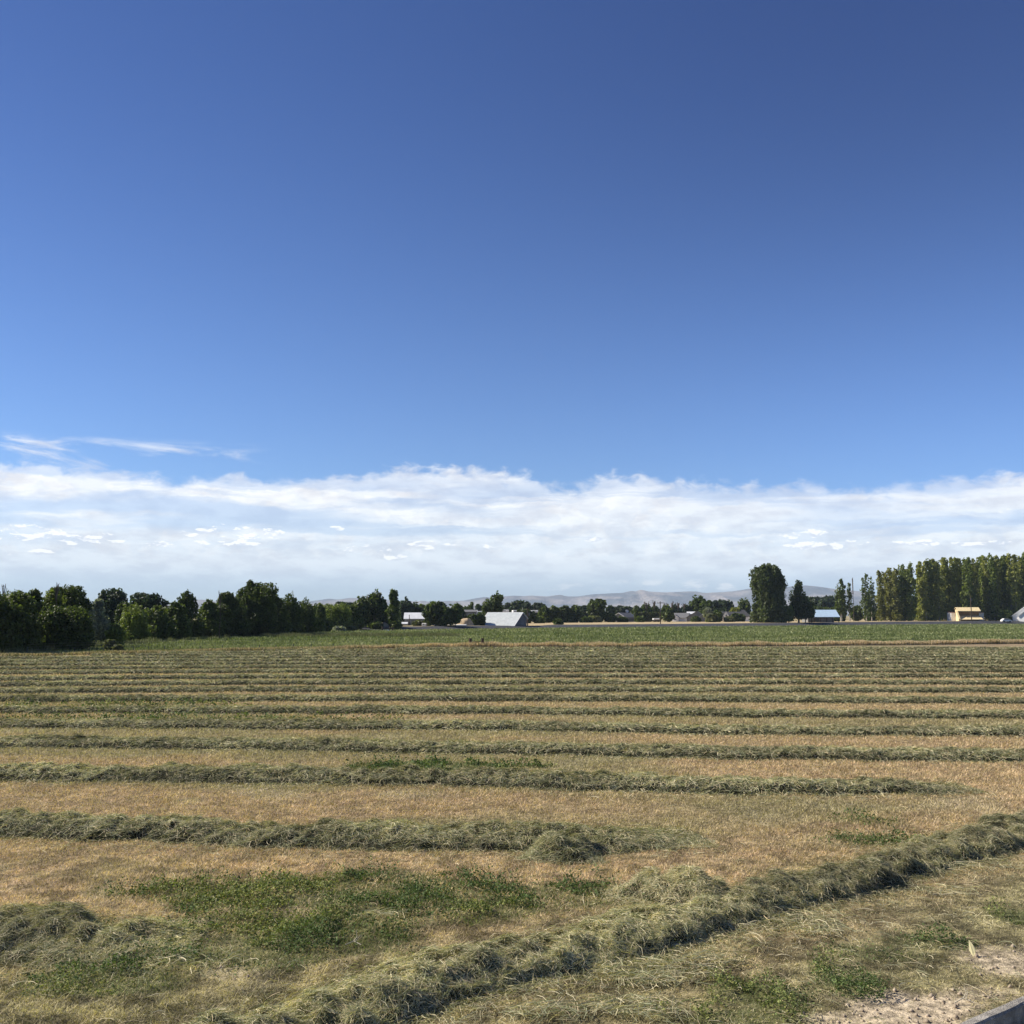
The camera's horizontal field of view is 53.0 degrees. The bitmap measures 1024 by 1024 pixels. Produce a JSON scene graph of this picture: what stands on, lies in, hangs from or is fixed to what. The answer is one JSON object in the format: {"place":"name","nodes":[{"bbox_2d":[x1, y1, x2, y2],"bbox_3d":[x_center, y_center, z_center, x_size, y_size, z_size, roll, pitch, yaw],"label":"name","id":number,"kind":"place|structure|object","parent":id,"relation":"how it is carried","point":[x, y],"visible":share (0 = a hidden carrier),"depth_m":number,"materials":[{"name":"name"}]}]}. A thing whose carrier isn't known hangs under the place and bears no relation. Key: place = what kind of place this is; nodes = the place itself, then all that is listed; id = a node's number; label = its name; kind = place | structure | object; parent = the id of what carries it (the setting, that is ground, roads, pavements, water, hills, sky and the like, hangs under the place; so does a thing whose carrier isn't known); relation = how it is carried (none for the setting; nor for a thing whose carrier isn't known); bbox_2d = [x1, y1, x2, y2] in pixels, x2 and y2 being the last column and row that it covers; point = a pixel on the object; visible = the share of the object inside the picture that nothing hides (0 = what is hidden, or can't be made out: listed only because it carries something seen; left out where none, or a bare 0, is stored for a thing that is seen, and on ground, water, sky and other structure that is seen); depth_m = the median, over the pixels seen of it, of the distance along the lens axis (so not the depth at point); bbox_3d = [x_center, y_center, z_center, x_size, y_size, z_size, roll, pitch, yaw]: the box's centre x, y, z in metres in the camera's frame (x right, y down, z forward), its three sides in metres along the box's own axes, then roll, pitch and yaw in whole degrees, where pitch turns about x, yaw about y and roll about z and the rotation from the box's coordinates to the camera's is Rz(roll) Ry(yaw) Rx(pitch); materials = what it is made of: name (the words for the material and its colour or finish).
{"place":"outdoors","nodes":[
{"label":"outdoors","id":0,"kind":"place"},
{"bbox_2d":[95,585,887,615],"bbox_3d":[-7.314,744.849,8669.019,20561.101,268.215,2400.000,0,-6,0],"label":"mountains","id":1,"kind":"structure","parent":0,"point":[639,598],"depth_m":8666.92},
{"bbox_2d":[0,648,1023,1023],"bbox_3d":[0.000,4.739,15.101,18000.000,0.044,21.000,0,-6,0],"label":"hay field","id":2,"kind":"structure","parent":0,"point":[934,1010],"depth_m":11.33,"materials":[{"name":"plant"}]},
{"bbox_2d":[0,890,223,1005],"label":"hay heap","id":3,"kind":"object","parent":2,"relation":"on","point":[30,933],"visible":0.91,"depth_m":9.87,"materials":[{"name":"plant"}]},
{"bbox_2d":[0,807,742,876],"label":"windrow","id":4,"kind":"object","parent":2,"relation":"on","point":[373,834],"visible":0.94,"depth_m":14.56,"materials":[{"name":"plant"}]},
{"bbox_2d":[0,760,1008,806],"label":"windrow","id":5,"kind":"object","parent":2,"relation":"on","point":[602,780],"visible":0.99,"depth_m":19.46,"materials":[{"name":"plant"}]},
{"bbox_2d":[0,733,1023,770],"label":"windrow","id":6,"kind":"object","parent":2,"relation":"on","point":[974,754],"visible":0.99,"depth_m":23.82,"materials":[{"name":"plant"}]},
{"bbox_2d":[2,728,1023,1023],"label":"loose straw","id":7,"kind":"object","parent":2,"relation":"on","point":[720,938],"visible":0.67,"depth_m":9.55,"materials":[{"name":"plant"}]},
{"bbox_2d":[496,823,609,880],"bbox_3d":[0.784,4.490,13.793,1.384,0.498,2.870,-2,-6,19],"label":"hay heap","id":8,"kind":"object","parent":2,"relation":"on","point":[570,845],"visible":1,"depth_m":13.51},
{"bbox_2d":[127,802,1023,1023],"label":"windrow","id":9,"kind":"object","parent":2,"relation":"on","point":[396,989],"visible":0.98,"depth_m":9.74,"materials":[{"name":"plant"}]},
{"bbox_2d":[150,855,1022,1022],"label":"thin hay mats","id":10,"kind":"object","parent":2,"relation":"on","point":[655,977],"visible":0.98,"depth_m":9.15,"materials":[{"name":"plant"}]},
{"bbox_2d":[174,917,1023,1023],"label":"soil crumbs","id":11,"kind":"object","parent":2,"relation":"on","point":[931,995],"visible":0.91,"depth_m":8.54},
{"bbox_2d":[556,862,800,938],"bbox_3d":[2.088,4.248,11.548,2.511,0.536,2.228,-4,-7,33],"label":"hay heap","id":12,"kind":"object","parent":2,"relation":"on","point":[681,883],"visible":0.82,"depth_m":11.52,"materials":[{"name":"plant"}]},
{"bbox_2d":[960,996,1023,1023],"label":"concrete ledge","id":13,"kind":"object","parent":2,"relation":"on","point":[1011,1012],"visible":1,"depth_m":7.93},
{"bbox_2d":[0,644,1023,744],"bbox_3d":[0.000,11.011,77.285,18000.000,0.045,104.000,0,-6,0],"label":"hay field","id":14,"kind":"structure","parent":0,"point":[771,723],"depth_m":31.72,"materials":[{"name":"plant"}]},
{"bbox_2d":[0,695,1021,1023],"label":"green regrowth","id":15,"kind":"object","parent":14,"relation":"on","point":[300,883],"visible":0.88,"depth_m":11.17,"materials":[{"name":"green plant"}]},
{"bbox_2d":[0,717,1023,739],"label":"windrow","id":16,"kind":"object","parent":14,"relation":"on","point":[456,724],"visible":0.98,"depth_m":28.80,"materials":[{"name":"plant"}]},
{"bbox_2d":[0,703,1023,719],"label":"windrow","id":17,"kind":"object","parent":14,"relation":"on","point":[735,712],"visible":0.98,"depth_m":33.45,"materials":[{"name":"plant"}]},
{"bbox_2d":[0,692,1023,704],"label":"windrow","id":18,"kind":"object","parent":14,"relation":"on","point":[678,698],"visible":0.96,"depth_m":38.32,"materials":[{"name":"plant"}]},
{"bbox_2d":[0,684,1023,694],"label":"windrow","id":19,"kind":"object","parent":14,"relation":"on","point":[482,688],"visible":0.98,"depth_m":43.05,"materials":[{"name":"plant"}]},
{"bbox_2d":[0,677,1023,686],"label":"windrow","id":20,"kind":"object","parent":14,"relation":"on","point":[361,682],"visible":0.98,"depth_m":47.70,"materials":[{"name":"plant"}]},
{"bbox_2d":[0,671,1023,680],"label":"windrow","id":21,"kind":"object","parent":14,"relation":"on","point":[376,675],"visible":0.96,"depth_m":52.75,"materials":[{"name":"plant"}]},
{"bbox_2d":[0,667,1023,674],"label":"windrow","id":22,"kind":"object","parent":14,"relation":"on","point":[517,670],"visible":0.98,"depth_m":57.71,"materials":[{"name":"plant"}]},
{"bbox_2d":[0,662,1023,669],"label":"windrow","id":23,"kind":"object","parent":14,"relation":"on","point":[383,666],"visible":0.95,"depth_m":62.67,"materials":[{"name":"plant"}]},
{"bbox_2d":[0,659,1023,665],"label":"windrow","id":24,"kind":"object","parent":14,"relation":"on","point":[138,662],"visible":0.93,"depth_m":67.59,"materials":[{"name":"plant"}]},
{"bbox_2d":[0,656,1023,661],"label":"windrow","id":25,"kind":"object","parent":14,"relation":"on","point":[502,659],"visible":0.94,"depth_m":72.52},
{"bbox_2d":[0,654,1023,658],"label":"windrow","id":26,"kind":"object","parent":14,"relation":"on","point":[479,655],"visible":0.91,"depth_m":77.44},
{"bbox_2d":[90,651,1023,655],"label":"windrow","id":27,"kind":"object","parent":14,"relation":"on","point":[622,653],"visible":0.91,"depth_m":82.43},
{"bbox_2d":[160,648,1023,652],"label":"windrow","id":28,"kind":"object","parent":14,"relation":"on","point":[583,651],"visible":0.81,"depth_m":87.39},
{"bbox_2d":[261,647,1023,650],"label":"windrow","id":29,"kind":"object","parent":14,"relation":"on","point":[641,649],"visible":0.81,"depth_m":92.35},
{"bbox_2d":[396,646,1022,648],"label":"windrow","id":30,"kind":"object","parent":14,"relation":"on","point":[689,647],"visible":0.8,"depth_m":97.33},
{"bbox_2d":[0,0,1023,624],"label":"sky","id":31,"kind":"structure","parent":0,"point":[423,300],"materials":[{"name":"blue"}]},
{"bbox_2d":[65,627,992,655],"bbox_3d":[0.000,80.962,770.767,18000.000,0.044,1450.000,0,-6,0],"label":"green field","id":32,"kind":"structure","parent":0,"point":[591,642],"depth_m":132.17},
{"bbox_2d":[0,591,24,651],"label":"broadleaf tree","id":33,"kind":"object","parent":32,"relation":"on","point":[5,605],"visible":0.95,"depth_m":85.32,"materials":[{"name":"green plant"}]},
{"bbox_2d":[0,604,38,651],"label":"broadleaf tree","id":34,"kind":"object","parent":32,"relation":"on","point":[28,634],"visible":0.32,"depth_m":87.23,"materials":[{"name":"green plant"}]},
{"bbox_2d":[1,589,43,649],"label":"broadleaf tree","id":35,"kind":"object","parent":32,"relation":"on","point":[17,597],"visible":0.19,"depth_m":89.37,"materials":[{"name":"green plant"}]},
{"bbox_2d":[28,588,45,614],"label":"broadleaf tree","id":36,"kind":"object","parent":32,"relation":"on","point":[38,598],"visible":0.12,"depth_m":93.80,"materials":[{"name":"green plant"}]},
{"bbox_2d":[42,587,67,609],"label":"broadleaf tree","id":37,"kind":"object","parent":32,"relation":"on","point":[49,598],"visible":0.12,"depth_m":97.30,"materials":[{"name":"green plant"}]},
{"bbox_2d":[35,605,95,650],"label":"broadleaf tree","id":38,"kind":"object","parent":32,"relation":"on","point":[62,627],"visible":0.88,"depth_m":92.39,"materials":[{"name":"green plant"}]},
{"bbox_2d":[51,584,93,633],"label":"broadleaf tree","id":39,"kind":"object","parent":32,"relation":"on","point":[76,595],"visible":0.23,"depth_m":103.58,"materials":[{"name":"green plant"}]},
{"bbox_2d":[92,598,109,642],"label":"olive tree","id":40,"kind":"object","parent":32,"relation":"on","point":[102,622],"visible":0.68,"depth_m":112.57,"materials":[{"name":"green plant"}]},
{"bbox_2d":[96,587,127,625],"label":"round tree","id":41,"kind":"object","parent":32,"relation":"on","point":[112,598],"visible":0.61,"depth_m":163.22,"materials":[{"name":"green plant"}]},
{"bbox_2d":[104,623,126,644],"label":"bush","id":42,"kind":"object","parent":32,"relation":"on","point":[116,632],"visible":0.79,"depth_m":102.76,"materials":[{"name":"green plant"}]},
{"bbox_2d":[120,602,151,640],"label":"broadleaf tree","id":43,"kind":"object","parent":32,"relation":"on","point":[132,621],"visible":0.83,"depth_m":123.20,"materials":[{"name":"green plant"}]},
{"bbox_2d":[129,592,169,611],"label":"round tree","id":44,"kind":"object","parent":32,"relation":"on","point":[146,600],"visible":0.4,"depth_m":158.40,"materials":[{"name":"green plant"}]},
{"bbox_2d":[144,605,177,638],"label":"broadleaf tree","id":45,"kind":"object","parent":32,"relation":"on","point":[160,625],"visible":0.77,"depth_m":129.22,"materials":[{"name":"green plant"}]},
{"bbox_2d":[164,600,191,638],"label":"broadleaf tree","id":46,"kind":"object","parent":32,"relation":"on","point":[176,611],"visible":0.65,"depth_m":134.10,"materials":[{"name":"green plant"}]},
{"bbox_2d":[176,589,205,638],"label":"broadleaf tree","id":47,"kind":"object","parent":32,"relation":"on","point":[188,600],"visible":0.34,"depth_m":142.08,"materials":[{"name":"green plant"}]},
{"bbox_2d":[194,599,227,636],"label":"broadleaf tree","id":48,"kind":"object","parent":32,"relation":"on","point":[209,614],"visible":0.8,"depth_m":146.96,"materials":[{"name":"green plant"}]},
{"bbox_2d":[0,632,460,652],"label":"field edge weeds","id":49,"kind":"object","parent":32,"relation":"on","point":[316,634],"visible":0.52,"depth_m":151.01,"materials":[{"name":"green plant"}]},
{"bbox_2d":[216,591,252,636],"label":"broadleaf tree","id":50,"kind":"object","parent":32,"relation":"on","point":[236,622],"visible":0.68,"depth_m":149.96,"materials":[{"name":"green plant"}]},
{"bbox_2d":[236,579,275,635],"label":"broadleaf tree","id":51,"kind":"object","parent":32,"relation":"on","point":[244,597],"visible":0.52,"depth_m":154.97,"materials":[{"name":"green plant"}]},
{"bbox_2d":[245,582,281,635],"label":"broadleaf tree","id":52,"kind":"object","parent":32,"relation":"on","point":[267,597],"visible":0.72,"depth_m":155.99,"materials":[{"name":"green plant"}]},
{"bbox_2d":[275,594,293,633],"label":"broadleaf tree","id":53,"kind":"object","parent":32,"relation":"on","point":[285,625],"visible":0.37,"depth_m":162.65,"materials":[{"name":"green plant"}]},
{"bbox_2d":[282,593,303,632],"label":"broadleaf tree","id":54,"kind":"object","parent":32,"relation":"on","point":[291,605],"visible":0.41,"depth_m":170.30,"materials":[{"name":"green plant"}]},
{"bbox_2d":[298,598,318,632],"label":"broadleaf tree","id":55,"kind":"object","parent":32,"relation":"on","point":[309,622],"visible":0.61,"depth_m":178.19,"materials":[{"name":"green plant"}]},
{"bbox_2d":[313,603,332,631],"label":"broadleaf tree","id":56,"kind":"object","parent":32,"relation":"on","point":[324,623],"visible":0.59,"depth_m":192.09,"materials":[{"name":"green plant"}]},
{"bbox_2d":[323,603,351,629],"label":"broadleaf tree","id":57,"kind":"object","parent":32,"relation":"on","point":[339,614],"visible":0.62,"depth_m":206.64,"materials":[{"name":"green plant"}]},
{"bbox_2d":[0,638,1023,655],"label":"dry grass","id":58,"kind":"structure","parent":32,"relation":"on","point":[759,643],"depth_m":105.24,"materials":[{"name":"plant"}]},
{"bbox_2d":[1,623,1023,653],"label":"green crop","id":59,"kind":"object","parent":32,"relation":"on","point":[880,632],"visible":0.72,"depth_m":153.07,"materials":[{"name":"green plant"}]},
{"bbox_2d":[192,616,997,626],"bbox_3d":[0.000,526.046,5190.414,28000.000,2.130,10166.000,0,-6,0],"label":"ground","id":60,"kind":"structure","parent":0,"point":[671,622],"depth_m":343.10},
{"bbox_2d":[397,596,414,621],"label":"broadleaf tree","id":61,"kind":"object","parent":60,"relation":"on","point":[406,605],"visible":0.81,"depth_m":296.69,"materials":[{"name":"green plant"}]},
{"bbox_2d":[422,601,446,625],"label":"broadleaf tree","id":62,"kind":"object","parent":60,"relation":"on","point":[430,615],"visible":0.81,"depth_m":243.26,"materials":[{"name":"green plant"}]},
{"bbox_2d":[437,606,452,625],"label":"broadleaf tree","id":63,"kind":"object","parent":60,"relation":"on","point":[445,614],"visible":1,"depth_m":242.00,"materials":[{"name":"green plant"}]},
{"bbox_2d":[490,590,503,611],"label":"broadleaf tree","id":64,"kind":"object","parent":60,"relation":"on","point":[496,600],"visible":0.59,"depth_m":292.72,"materials":[{"name":"green plant"}]},
{"bbox_2d":[485,612,527,625],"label":"barn","id":65,"kind":"structure","parent":60,"relation":"on","point":[507,618],"depth_m":262.19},
{"bbox_2d":[585,598,607,621],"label":"broadleaf tree","id":66,"kind":"object","parent":60,"relation":"on","point":[597,606],"visible":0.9,"depth_m":366.71,"materials":[{"name":"green plant"}]},
{"bbox_2d":[748,563,787,622],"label":"cottonwood tree","id":67,"kind":"object","parent":60,"relation":"on","point":[768,586],"visible":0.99,"depth_m":330.65,"materials":[{"name":"green plant"}]},
{"bbox_2d":[788,579,807,622],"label":"broadleaf tree","id":68,"kind":"object","parent":60,"relation":"on","point":[796,596],"visible":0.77,"depth_m":335.70,"materials":[{"name":"green plant"}]},
{"bbox_2d":[796,600,815,622],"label":"broadleaf tree","id":69,"kind":"object","parent":60,"relation":"on","point":[806,611],"visible":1,"depth_m":332.50,"materials":[{"name":"green plant"}]},
{"bbox_2d":[802,610,839,622],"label":"open barn","id":70,"kind":"structure","parent":60,"relation":"on","point":[824,615],"depth_m":347.98,"materials":[{"name":"white metal"}]},
{"bbox_2d":[834,579,845,620],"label":"poplar tree","id":71,"kind":"object","parent":60,"relation":"on","point":[840,603],"visible":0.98,"depth_m":382.87,"materials":[{"name":"green plant"}]},
{"bbox_2d":[859,573,875,620],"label":"poplar tree","id":72,"kind":"object","parent":60,"relation":"on","point":[865,598],"visible":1,"depth_m":389.81,"materials":[{"name":"green plant"}]},
{"bbox_2d":[875,570,886,620],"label":"poplar tree","id":73,"kind":"object","parent":60,"relation":"on","point":[881,608],"visible":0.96,"depth_m":397.95,"materials":[{"name":"green plant"}]},
{"bbox_2d":[883,568,893,620],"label":"poplar tree","id":74,"kind":"object","parent":60,"relation":"on","point":[887,583],"visible":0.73,"depth_m":400.57,"materials":[{"name":"green plant"}]},
{"bbox_2d":[886,568,903,620],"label":"poplar tree","id":75,"kind":"object","parent":60,"relation":"on","point":[895,612],"visible":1,"depth_m":396.18,"materials":[{"name":"green plant"}]},
{"bbox_2d":[897,564,909,620],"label":"poplar tree","id":76,"kind":"object","parent":60,"relation":"on","point":[902,585],"visible":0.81,"depth_m":400.03,"materials":[{"name":"green plant"}]},
{"bbox_2d":[903,563,917,620],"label":"poplar tree","id":77,"kind":"object","parent":60,"relation":"on","point":[911,601],"visible":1,"depth_m":397.85,"materials":[{"name":"green plant"}]},
{"bbox_2d":[915,561,926,620],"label":"poplar tree","id":78,"kind":"object","parent":60,"relation":"on","point":[918,573],"visible":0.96,"depth_m":403.04,"materials":[{"name":"green plant"}]},
{"bbox_2d":[917,560,933,620],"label":"poplar tree","id":79,"kind":"object","parent":60,"relation":"on","point":[923,587],"visible":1,"depth_m":400.91,"materials":[{"name":"green plant"}]},
{"bbox_2d":[925,558,937,620],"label":"poplar tree","id":80,"kind":"object","parent":60,"relation":"on","point":[930,581],"visible":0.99,"depth_m":401.66,"materials":[{"name":"green plant"}]},
{"bbox_2d":[932,560,946,620],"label":"poplar tree","id":81,"kind":"object","parent":60,"relation":"on","point":[939,595],"visible":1,"depth_m":400.54,"materials":[{"name":"green plant"}]},
{"bbox_2d":[939,557,949,620],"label":"poplar tree","id":82,"kind":"object","parent":60,"relation":"on","point":[942,560],"visible":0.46,"depth_m":406.02,"materials":[{"name":"green plant"}]},
{"bbox_2d":[942,560,954,612],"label":"poplar tree","id":83,"kind":"object","parent":60,"relation":"on","point":[950,604],"visible":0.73,"depth_m":406.54,"materials":[{"name":"green plant"}]},
{"bbox_2d":[950,557,961,611],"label":"poplar tree","id":84,"kind":"object","parent":60,"relation":"on","point":[955,581],"visible":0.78,"depth_m":405.85,"materials":[{"name":"green plant"}]},
{"bbox_2d":[959,557,970,611],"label":"poplar tree","id":85,"kind":"object","parent":60,"relation":"on","point":[962,597],"visible":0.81,"depth_m":402.93,"materials":[{"name":"green plant"}]},
{"bbox_2d":[947,607,984,620],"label":"farm building","id":86,"kind":"structure","parent":60,"relation":"on","point":[956,615],"depth_m":388.50,"materials":[{"name":"yellow paint"}]},
{"bbox_2d":[961,557,978,611],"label":"poplar tree","id":87,"kind":"object","parent":60,"relation":"on","point":[969,573],"visible":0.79,"depth_m":401.02,"materials":[{"name":"green plant"}]},
{"bbox_2d":[970,558,982,612],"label":"poplar tree","id":88,"kind":"object","parent":60,"relation":"on","point":[975,582],"visible":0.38,"depth_m":406.24,"materials":[{"name":"green plant"}]},
{"bbox_2d":[980,556,998,620],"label":"poplar tree","id":89,"kind":"object","parent":60,"relation":"on","point":[984,565],"visible":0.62,"depth_m":407.85,"materials":[{"name":"green plant"}]},
{"bbox_2d":[986,553,999,620],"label":"poplar tree","id":90,"kind":"object","parent":60,"relation":"on","point":[994,603],"visible":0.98,"depth_m":402.37,"materials":[{"name":"green plant"}]},
{"bbox_2d":[993,555,1004,620],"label":"poplar tree","id":91,"kind":"object","parent":60,"relation":"on","point":[999,589],"visible":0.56,"depth_m":407.03,"materials":[{"name":"green plant"}]},
{"bbox_2d":[1000,555,1010,610],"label":"poplar tree","id":92,"kind":"object","parent":60,"relation":"on","point":[1004,568],"visible":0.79,"depth_m":406.82,"materials":[{"name":"green plant"}]},
{"bbox_2d":[1003,553,1014,612],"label":"poplar tree","id":93,"kind":"object","parent":60,"relation":"on","point":[1008,572],"visible":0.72,"depth_m":405.32,"materials":[{"name":"green plant"}]},
{"bbox_2d":[1007,554,1023,620],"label":"poplar tree","id":94,"kind":"object","parent":60,"relation":"on","point":[1014,579],"visible":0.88,"depth_m":400.59,"materials":[{"name":"green plant"}]},
{"bbox_2d":[360,621,1023,629],"bbox_3d":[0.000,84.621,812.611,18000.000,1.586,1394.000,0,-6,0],"label":"road","id":95,"kind":"structure","parent":0,"point":[717,624],"depth_m":297.63,"materials":[{"name":"asphalt"}]},
{"bbox_2d":[347,604,365,629],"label":"broadleaf tree","id":96,"kind":"object","parent":95,"relation":"on","point":[358,621],"visible":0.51,"depth_m":220.32,"materials":[{"name":"green plant"}]},
{"bbox_2d":[352,596,371,624],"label":"broadleaf tree","id":97,"kind":"object","parent":95,"relation":"on","point":[362,604],"visible":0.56,"depth_m":226.43,"materials":[{"name":"green plant"}]},
{"bbox_2d":[365,589,386,620],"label":"broadleaf tree","id":98,"kind":"object","parent":95,"relation":"on","point":[377,605],"visible":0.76,"depth_m":229.91,"materials":[{"name":"green plant"}]},
{"bbox_2d":[384,588,402,629],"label":"poplar tree","id":99,"kind":"object","parent":95,"relation":"on","point":[392,611],"visible":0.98,"depth_m":224.33,"materials":[{"name":"green plant"}]},
{"bbox_2d":[449,602,463,625],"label":"broadleaf tree","id":100,"kind":"object","parent":95,"relation":"on","point":[457,610],"visible":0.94,"depth_m":243.68,"materials":[{"name":"green plant"}]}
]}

